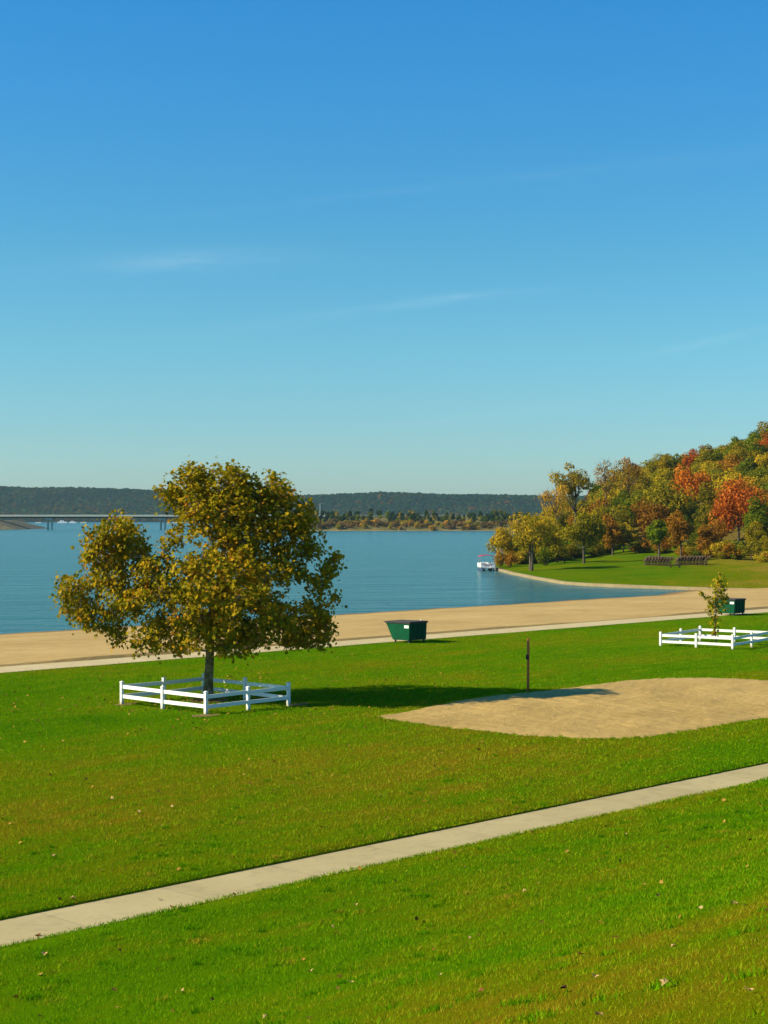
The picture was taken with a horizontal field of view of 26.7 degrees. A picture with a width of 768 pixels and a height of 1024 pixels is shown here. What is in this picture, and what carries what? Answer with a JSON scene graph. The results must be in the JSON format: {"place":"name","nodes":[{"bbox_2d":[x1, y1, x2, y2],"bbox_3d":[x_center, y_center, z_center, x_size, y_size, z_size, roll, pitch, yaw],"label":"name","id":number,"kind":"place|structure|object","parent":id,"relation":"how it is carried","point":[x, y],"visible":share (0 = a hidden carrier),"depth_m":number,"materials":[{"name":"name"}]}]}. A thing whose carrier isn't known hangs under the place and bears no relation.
{"place":"outdoors","nodes":[
{"label":"outdoors","id":0,"kind":"place"},
{"bbox_2d":[0,520,46,529],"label":"bank","id":1,"kind":"structure","parent":0,"point":[11,525],"depth_m":1194.94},
{"bbox_2d":[0,492,535,521],"bbox_3d":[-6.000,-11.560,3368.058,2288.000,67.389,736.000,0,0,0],"label":"hills","id":2,"kind":"structure","parent":0,"point":[75,509],"depth_m":3260.78,"materials":[{"name":"green plant"}]},
{"bbox_2d":[0,486,587,521],"bbox_3d":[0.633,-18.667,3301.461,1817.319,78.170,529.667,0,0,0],"label":"wood","id":3,"kind":"object","parent":2,"relation":"on","point":[144,506],"visible":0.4,"depth_m":3303.02,"materials":[{"name":"green plant"}]},
{"bbox_2d":[0,522,687,633],"bbox_3d":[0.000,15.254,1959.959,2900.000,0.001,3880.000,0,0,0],"label":"water","id":4,"kind":"structure","parent":0,"point":[385,571],"depth_m":236.14,"materials":[{"name":"blue liquid"}]},
{"bbox_2d":[0,515,324,528],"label":"road bridge","id":5,"kind":"structure","parent":4,"relation":"in","point":[53,517],"depth_m":1184.52,"materials":[{"name":"concrete"}]},
{"bbox_2d":[477,555,494,570],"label":"pontoon boat","id":6,"kind":"object","parent":4,"relation":"on","point":[483,566],"visible":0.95,"depth_m":261.67,"materials":[{"name":"metal"}]},
{"bbox_2d":[0,612,767,1023],"bbox_3d":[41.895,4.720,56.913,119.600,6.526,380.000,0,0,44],"label":"lawn","id":7,"kind":"structure","parent":0,"point":[318,1007],"depth_m":37.66,"materials":[{"name":"green plant"}]},
{"bbox_2d":[48,455,348,700],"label":"plane tree","id":8,"kind":"object","parent":7,"relation":"on","point":[217,596],"visible":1,"depth_m":67.49,"materials":[{"name":"green plant"}]},
{"bbox_2d":[120,673,290,713],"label":"rail fence","id":9,"kind":"object","parent":7,"relation":"on","point":[246,692],"visible":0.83,"depth_m":66.10,"materials":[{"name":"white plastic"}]},
{"bbox_2d":[188,697,228,701],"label":"bare earth","id":10,"kind":"structure","parent":7,"relation":"on","point":[216,700],"depth_m":68.30,"materials":[{"name":"brown soil"}]},
{"bbox_2d":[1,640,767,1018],"bbox_3d":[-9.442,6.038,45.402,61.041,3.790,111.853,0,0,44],"label":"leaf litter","id":11,"kind":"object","parent":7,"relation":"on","point":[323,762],"visible":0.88,"depth_m":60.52,"materials":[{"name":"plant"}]},
{"bbox_2d":[384,620,427,642],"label":"dumpster","id":12,"kind":"object","parent":7,"relation":"on","point":[409,630],"visible":1,"depth_m":99.67,"materials":[{"name":"green metal"}]},
{"bbox_2d":[526,638,529,690],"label":"net pole","id":13,"kind":"object","parent":7,"relation":"on","point":[528,656],"visible":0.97,"depth_m":71.00,"materials":[{"name":"metal"}]},
{"bbox_2d":[379,678,767,738],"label":"sand court","id":14,"kind":"object","parent":7,"relation":"on","point":[642,708],"visible":1,"depth_m":64.85,"materials":[{"name":"beige sand"}]},
{"bbox_2d":[659,626,767,648],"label":"rail fence","id":15,"kind":"object","parent":7,"relation":"on","point":[733,637],"visible":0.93,"depth_m":96.52,"materials":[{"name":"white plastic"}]},
{"bbox_2d":[698,572,729,642],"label":"sapling","id":16,"kind":"object","parent":7,"relation":"on","point":[715,598],"visible":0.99,"depth_m":97.75,"materials":[{"name":"green plant"}]},
{"bbox_2d":[0,763,767,945],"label":"pavement","id":17,"kind":"structure","parent":0,"point":[54,921],"depth_m":36.43,"materials":[{"name":"concrete"}]},
{"bbox_2d":[0,588,767,672],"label":"beach","id":18,"kind":"structure","parent":0,"point":[28,648],"depth_m":123.99,"materials":[{"name":"beige sand"}]},
{"bbox_2d":[0,609,767,672],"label":"beach path","id":19,"kind":"structure","parent":0,"point":[4,669],"depth_m":101.15,"materials":[{"name":"concrete"}]},
{"bbox_2d":[714,598,745,615],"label":"dumpster","id":20,"kind":"object","parent":19,"relation":"on","point":[735,605],"visible":0.71,"depth_m":127.29,"materials":[{"name":"green metal"}]},
{"bbox_2d":[0,0,767,495],"label":"sky","id":21,"kind":"structure","parent":0,"point":[450,247],"materials":[{"name":"blue"}]},
{"bbox_2d":[255,516,522,530],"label":"causeway","id":22,"kind":"structure","parent":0,"point":[384,528],"depth_m":1045.18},
{"bbox_2d":[496,501,767,587],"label":"headland","id":23,"kind":"structure","parent":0,"point":[626,566],"depth_m":230.95,"materials":[{"name":"green plant"}]},
{"bbox_2d":[493,547,506,566],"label":"shrub","id":24,"kind":"object","parent":23,"relation":"on","point":[500,559],"visible":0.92,"depth_m":271.24,"materials":[{"name":"green plant"}]},
{"bbox_2d":[485,527,520,563],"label":"deciduous tree","id":25,"kind":"object","parent":23,"relation":"on","point":[502,539],"visible":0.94,"depth_m":281.42,"materials":[{"name":"yellow plant"}]},
{"bbox_2d":[503,551,519,566],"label":"shrub","id":26,"kind":"object","parent":23,"relation":"on","point":[511,558],"visible":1,"depth_m":267.46,"materials":[{"name":"brown plant"}]},
{"bbox_2d":[512,552,524,564],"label":"shrub","id":27,"kind":"object","parent":23,"relation":"on","point":[522,558],"visible":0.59,"depth_m":277.58,"materials":[{"name":"yellow plant"}]},
{"bbox_2d":[514,548,537,558],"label":"shrub","id":28,"kind":"object","parent":23,"relation":"on","point":[524,552],"visible":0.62,"depth_m":278.63,"materials":[{"name":"yellow plant"}]},
{"bbox_2d":[507,511,557,570],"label":"deciduous tree","id":29,"kind":"object","parent":23,"relation":"on","point":[534,528],"visible":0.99,"depth_m":246.23,"materials":[{"name":"yellow plant"}]},
{"bbox_2d":[535,546,555,565],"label":"shrub","id":30,"kind":"object","parent":23,"relation":"on","point":[543,555],"visible":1,"depth_m":265.27,"materials":[{"name":"green plant"}]},
{"bbox_2d":[534,516,567,560],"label":"deciduous tree","id":31,"kind":"object","parent":23,"relation":"on","point":[556,538],"visible":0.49,"depth_m":272.56,"materials":[{"name":"green plant"}]},
{"bbox_2d":[538,484,568,523],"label":"deciduous tree","id":32,"kind":"object","parent":23,"relation":"on","point":[559,503],"visible":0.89,"depth_m":299.56,"materials":[{"name":"yellow plant"}]},
{"bbox_2d":[544,505,572,537],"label":"deciduous tree","id":33,"kind":"object","parent":23,"relation":"on","point":[567,516],"visible":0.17,"depth_m":352.50,"materials":[{"name":"yellow plant"}]},
{"bbox_2d":[549,544,569,561],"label":"shrub","id":34,"kind":"object","parent":23,"relation":"on","point":[563,552],"visible":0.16,"depth_m":282.46,"materials":[{"name":"green plant"}]},
{"bbox_2d":[550,511,572,527],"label":"deciduous tree","id":35,"kind":"object","parent":23,"relation":"on","point":[563,519],"visible":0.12,"depth_m":335.59,"materials":[{"name":"green plant"}]},
{"bbox_2d":[561,543,581,554],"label":"shrub","id":36,"kind":"object","parent":23,"relation":"on","point":[571,550],"visible":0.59,"depth_m":287.94,"materials":[{"name":"green plant"}]},
{"bbox_2d":[548,462,597,523],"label":"deciduous tree","id":37,"kind":"object","parent":23,"relation":"on","point":[579,483],"visible":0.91,"depth_m":321.00,"materials":[{"name":"yellow plant"}]},
{"bbox_2d":[569,544,593,557],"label":"shrub","id":38,"kind":"object","parent":23,"relation":"on","point":[588,550],"visible":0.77,"depth_m":289.37,"materials":[{"name":"green plant"}]},
{"bbox_2d":[559,512,608,562],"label":"deciduous tree","id":39,"kind":"object","parent":23,"relation":"on","point":[591,532],"visible":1,"depth_m":265.19,"materials":[{"name":"green plant"}]},
{"bbox_2d":[582,496,608,523],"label":"deciduous tree","id":40,"kind":"object","parent":23,"relation":"on","point":[598,502],"visible":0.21,"depth_m":336.44,"materials":[{"name":"brown plant"}]},
{"bbox_2d":[590,482,603,498],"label":"deciduous tree","id":41,"kind":"object","parent":23,"relation":"on","point":[597,489],"visible":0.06,"depth_m":417.53,"materials":[{"name":"green plant"}]},
{"bbox_2d":[587,539,607,555],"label":"shrub","id":42,"kind":"object","parent":23,"relation":"on","point":[598,547],"visible":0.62,"depth_m":295.58,"materials":[{"name":"green plant"}]},
{"bbox_2d":[587,504,619,525],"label":"deciduous tree","id":43,"kind":"object","parent":23,"relation":"on","point":[601,512],"visible":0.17,"depth_m":329.10,"materials":[{"name":"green plant"}]},
{"bbox_2d":[593,457,622,510],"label":"deciduous tree","id":44,"kind":"object","parent":23,"relation":"on","point":[606,489],"visible":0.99,"depth_m":344.76,"materials":[{"name":"brown plant"}]},
{"bbox_2d":[602,513,624,555],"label":"deciduous tree","id":45,"kind":"object","parent":23,"relation":"on","point":[614,536],"visible":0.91,"depth_m":291.31,"materials":[{"name":"brown plant"}]},
{"bbox_2d":[591,504,636,531],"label":"deciduous tree","id":46,"kind":"object","parent":23,"relation":"on","point":[625,519],"visible":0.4,"depth_m":317.82,"materials":[{"name":"green plant"}]},
{"bbox_2d":[602,474,637,499],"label":"deciduous tree","id":47,"kind":"object","parent":23,"relation":"on","point":[615,491],"visible":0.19,"depth_m":370.75,"materials":[{"name":"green plant"}]},
{"bbox_2d":[609,489,639,513],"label":"deciduous tree","id":48,"kind":"object","parent":23,"relation":"on","point":[623,494],"visible":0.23,"depth_m":342.06,"materials":[{"name":"green plant"}]},
{"bbox_2d":[615,521,633,551],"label":"deciduous tree","id":49,"kind":"object","parent":23,"relation":"on","point":[626,537],"visible":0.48,"depth_m":303.52,"materials":[{"name":"green plant"}]},
{"bbox_2d":[495,567,755,589],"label":"shore","id":50,"kind":"structure","parent":23,"relation":"on","point":[599,584],"depth_m":200.39,"materials":[{"name":"beige sand"}]},
{"bbox_2d":[621,456,639,473],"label":"deciduous tree","id":51,"kind":"object","parent":23,"relation":"on","point":[626,462],"visible":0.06,"depth_m":475.50,"materials":[{"name":"brown plant"}]},
{"bbox_2d":[612,460,649,495],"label":"deciduous tree","id":52,"kind":"object","parent":23,"relation":"on","point":[629,470],"visible":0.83,"depth_m":349.50,"materials":[{"name":"brown plant"}]},
{"bbox_2d":[619,491,642,528],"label":"deciduous tree","id":53,"kind":"object","parent":23,"relation":"on","point":[628,503],"visible":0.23,"depth_m":334.52,"materials":[{"name":"green plant"}]},
{"bbox_2d":[625,523,638,548],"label":"deciduous tree","id":54,"kind":"object","parent":23,"relation":"on","point":[629,527],"visible":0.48,"depth_m":307.92,"materials":[{"name":"yellow plant"}]},
{"bbox_2d":[621,472,649,487],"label":"deciduous tree","id":55,"kind":"object","parent":23,"relation":"on","point":[639,479],"visible":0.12,"depth_m":376.64,"materials":[{"name":"green plant"}]},
{"bbox_2d":[628,540,644,552],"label":"shrub","id":56,"kind":"object","parent":23,"relation":"on","point":[635,548],"visible":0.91,"depth_m":292.48,"materials":[{"name":"brown plant"}]},
{"bbox_2d":[636,539,652,552],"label":"shrub","id":57,"kind":"object","parent":23,"relation":"on","point":[646,548],"visible":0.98,"depth_m":291.64,"materials":[{"name":"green plant"}]},
{"bbox_2d":[634,479,657,503],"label":"deciduous tree","id":58,"kind":"object","parent":23,"relation":"on","point":[645,487],"visible":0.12,"depth_m":351.84,"materials":[{"name":"green plant"}]},
{"bbox_2d":[636,468,655,478],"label":"deciduous tree","id":59,"kind":"object","parent":23,"relation":"on","point":[648,474],"visible":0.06,"depth_m":391.22,"materials":[{"name":"green plant"}]},
{"bbox_2d":[629,497,672,538],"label":"deciduous tree","id":60,"kind":"object","parent":23,"relation":"on","point":[649,514],"visible":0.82,"depth_m":315.95,"materials":[{"name":"brown plant"}]},
{"bbox_2d":[638,536,666,551],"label":"shrub","id":61,"kind":"object","parent":23,"relation":"on","point":[650,544],"visible":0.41,"depth_m":291.58,"materials":[{"name":"brown plant"}]},
{"bbox_2d":[647,453,664,462],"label":"deciduous tree","id":62,"kind":"object","parent":23,"relation":"on","point":[654,458],"visible":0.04,"depth_m":498.70,"materials":[{"name":"green plant"}]},
{"bbox_2d":[645,519,668,555],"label":"deciduous tree","id":63,"kind":"object","parent":23,"relation":"on","point":[656,530],"visible":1,"depth_m":261.06,"materials":[{"name":"green plant"}]},
{"bbox_2d":[646,454,669,472],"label":"deciduous tree","id":64,"kind":"object","parent":23,"relation":"on","point":[653,468],"visible":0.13,"depth_m":418.36,"materials":[{"name":"green plant"}]},
{"bbox_2d":[626,478,694,521],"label":"deciduous tree","id":65,"kind":"object","parent":23,"relation":"on","point":[673,502],"visible":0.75,"depth_m":323.46,"materials":[{"name":"green plant"}]},
{"bbox_2d":[650,467,675,486],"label":"deciduous tree","id":66,"kind":"object","parent":23,"relation":"on","point":[661,475],"visible":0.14,"depth_m":375.82,"materials":[{"name":"green plant"}]},
{"bbox_2d":[655,453,675,472],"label":"deciduous tree","id":67,"kind":"object","parent":23,"relation":"on","point":[665,463],"visible":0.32,"depth_m":398.94,"materials":[{"name":"green plant"}]},
{"bbox_2d":[660,470,676,488],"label":"deciduous tree","id":68,"kind":"object","parent":23,"relation":"on","point":[670,477],"visible":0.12,"depth_m":366.42,"materials":[{"name":"green plant"}]},
{"bbox_2d":[666,453,686,471],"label":"deciduous tree","id":69,"kind":"object","parent":23,"relation":"on","point":[674,460],"visible":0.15,"depth_m":410.06,"materials":[{"name":"green plant"}]},
{"bbox_2d":[663,509,696,555],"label":"deciduous tree","id":70,"kind":"object","parent":23,"relation":"on","point":[679,526],"visible":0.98,"depth_m":275.69,"materials":[{"name":"brown plant"}]},
{"bbox_2d":[681,449,700,471],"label":"deciduous tree","id":71,"kind":"object","parent":23,"relation":"on","point":[689,459],"visible":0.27,"depth_m":414.93,"materials":[{"name":"red plant"}]},
{"bbox_2d":[684,541,698,552],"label":"shrub","id":72,"kind":"object","parent":23,"relation":"on","point":[688,548],"visible":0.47,"depth_m":273.51,"materials":[{"name":"yellow plant"}]},
{"bbox_2d":[670,463,713,505],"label":"deciduous tree","id":73,"kind":"object","parent":23,"relation":"on","point":[693,481],"visible":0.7,"depth_m":343.36,"materials":[{"name":"orange plant"}]},
{"bbox_2d":[681,501,705,522],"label":"deciduous tree","id":74,"kind":"object","parent":23,"relation":"on","point":[690,511],"visible":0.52,"depth_m":329.12,"materials":[{"name":"green plant"}]},
{"bbox_2d":[685,524,708,544],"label":"deciduous tree","id":75,"kind":"object","parent":23,"relation":"on","point":[693,536],"visible":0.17,"depth_m":280.88,"materials":[{"name":"green plant"}]},
{"bbox_2d":[689,449,715,469],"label":"deciduous tree","id":76,"kind":"object","parent":23,"relation":"on","point":[701,459],"visible":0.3,"depth_m":399.64,"materials":[{"name":"green plant"}]},
{"bbox_2d":[696,541,711,555],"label":"shrub","id":77,"kind":"object","parent":23,"relation":"on","point":[701,546],"visible":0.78,"depth_m":268.63,"materials":[{"name":"brown plant"}]},
{"bbox_2d":[695,480,721,508],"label":"deciduous tree","id":78,"kind":"object","parent":23,"relation":"on","point":[709,497],"visible":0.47,"depth_m":332.22,"materials":[{"name":"green plant"}]},
{"bbox_2d":[692,465,724,505],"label":"deciduous tree","id":79,"kind":"object","parent":23,"relation":"on","point":[713,477],"visible":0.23,"depth_m":352.73,"materials":[{"name":"yellow plant"}]},
{"bbox_2d":[691,503,728,532],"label":"deciduous tree","id":80,"kind":"object","parent":23,"relation":"on","point":[702,519],"visible":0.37,"depth_m":294.82,"materials":[{"name":"green plant"}]},
{"bbox_2d":[701,541,720,557],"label":"shrub","id":81,"kind":"object","parent":23,"relation":"on","point":[706,552],"visible":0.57,"depth_m":268.13,"materials":[{"name":"yellow plant"}]},
{"bbox_2d":[695,517,728,544],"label":"deciduous tree","id":82,"kind":"object","parent":23,"relation":"on","point":[712,534],"visible":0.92,"depth_m":269.49,"materials":[{"name":"brown plant"}]},
{"bbox_2d":[705,462,723,472],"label":"deciduous tree","id":83,"kind":"object","parent":23,"relation":"on","point":[715,466],"visible":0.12,"depth_m":375.44,"materials":[{"name":"yellow plant"}]},
{"bbox_2d":[708,448,724,462],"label":"deciduous tree","id":84,"kind":"object","parent":23,"relation":"on","point":[719,457],"visible":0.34,"depth_m":401.32,"materials":[{"name":"green plant"}]},
{"bbox_2d":[709,539,730,552],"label":"shrub","id":85,"kind":"object","parent":23,"relation":"on","point":[716,546],"visible":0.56,"depth_m":263.67,"materials":[{"name":"yellow plant"}]},
{"bbox_2d":[716,552,730,558],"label":"shrub","id":86,"kind":"object","parent":23,"relation":"on","point":[721,555],"visible":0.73,"depth_m":262.60,"materials":[{"name":"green plant"}]},
{"bbox_2d":[710,454,745,472],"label":"deciduous tree","id":87,"kind":"object","parent":23,"relation":"on","point":[729,463],"visible":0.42,"depth_m":376.52,"materials":[{"name":"brown plant"}]},
{"bbox_2d":[722,436,740,458],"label":"deciduous tree","id":88,"kind":"object","parent":23,"relation":"on","point":[735,439],"visible":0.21,"depth_m":417.59,"materials":[{"name":"green plant"}]},
{"bbox_2d":[721,543,744,559],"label":"shrub","id":89,"kind":"object","parent":23,"relation":"on","point":[726,548],"visible":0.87,"depth_m":257.98,"materials":[{"name":"brown plant"}]},
{"bbox_2d":[722,538,745,559],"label":"shrub","id":90,"kind":"object","parent":23,"relation":"on","point":[740,556],"visible":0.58,"depth_m":258.37,"materials":[{"name":"green plant"}]},
{"bbox_2d":[707,475,767,541],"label":"deciduous tree","id":91,"kind":"object","parent":23,"relation":"on","point":[734,503],"visible":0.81,"depth_m":284.50,"materials":[{"name":"orange plant"}]},
{"bbox_2d":[713,468,761,493],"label":"deciduous tree","id":92,"kind":"object","parent":23,"relation":"on","point":[735,477],"visible":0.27,"depth_m":327.30,"materials":[{"name":"yellow plant"}]},
{"bbox_2d":[723,444,763,468],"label":"deciduous tree","id":93,"kind":"object","parent":23,"relation":"on","point":[742,453],"visible":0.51,"depth_m":378.69,"materials":[{"name":"green plant"}]},
{"bbox_2d":[722,480,767,535],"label":"deciduous tree","id":94,"kind":"object","parent":23,"relation":"on","point":[752,495],"visible":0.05,"depth_m":308.25,"materials":[{"name":"brown plant"}]},
{"bbox_2d":[735,456,755,475],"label":"deciduous tree","id":95,"kind":"object","parent":23,"relation":"on","point":[743,465],"visible":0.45,"depth_m":365.15,"materials":[{"name":"green plant"}]},
{"bbox_2d":[737,540,762,560],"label":"shrub","id":96,"kind":"object","parent":23,"relation":"on","point":[755,547],"visible":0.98,"depth_m":254.44,"materials":[{"name":"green plant"}]},
{"bbox_2d":[740,437,767,467],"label":"deciduous tree","id":97,"kind":"object","parent":23,"relation":"on","point":[760,448],"visible":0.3,"depth_m":384.24,"materials":[{"name":"green plant"}]},
{"bbox_2d":[741,496,767,553],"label":"deciduous tree","id":98,"kind":"object","parent":23,"relation":"on","point":[758,512],"visible":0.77,"depth_m":271.34,"materials":[{"name":"green plant"}]},
{"bbox_2d":[743,520,767,545],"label":"deciduous tree","id":99,"kind":"object","parent":23,"relation":"on","point":[751,533],"visible":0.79,"depth_m":266.47,"materials":[{"name":"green plant"}]},
{"bbox_2d":[744,464,767,486],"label":"deciduous tree","id":100,"kind":"object","parent":23,"relation":"on","point":[760,473],"visible":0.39,"depth_m":344.41,"materials":[{"name":"green plant"}]},
{"bbox_2d":[753,550,767,561],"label":"shrub","id":101,"kind":"object","parent":23,"relation":"on","point":[762,558],"visible":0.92,"depth_m":249.39,"materials":[{"name":"yellow plant"}]},
{"bbox_2d":[754,452,767,469],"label":"deciduous tree","id":102,"kind":"object","parent":23,"relation":"on","point":[763,461],"visible":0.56,"depth_m":361.92,"materials":[{"name":"yellow plant"}]},
{"bbox_2d":[754,431,767,455],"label":"deciduous tree","id":103,"kind":"object","parent":23,"relation":"on","point":[765,438],"visible":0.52,"depth_m":393.77,"materials":[{"name":"red plant"}]},
{"bbox_2d":[757,420,767,433],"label":"deciduous tree","id":104,"kind":"object","parent":23,"relation":"on","point":[760,426],"visible":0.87,"depth_m":446.03,"materials":[{"name":"green plant"}]},
{"bbox_2d":[759,535,767,552],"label":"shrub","id":105,"kind":"object","parent":23,"relation":"on","point":[764,543],"visible":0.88,"depth_m":258.89,"materials":[{"name":"yellow plant"}]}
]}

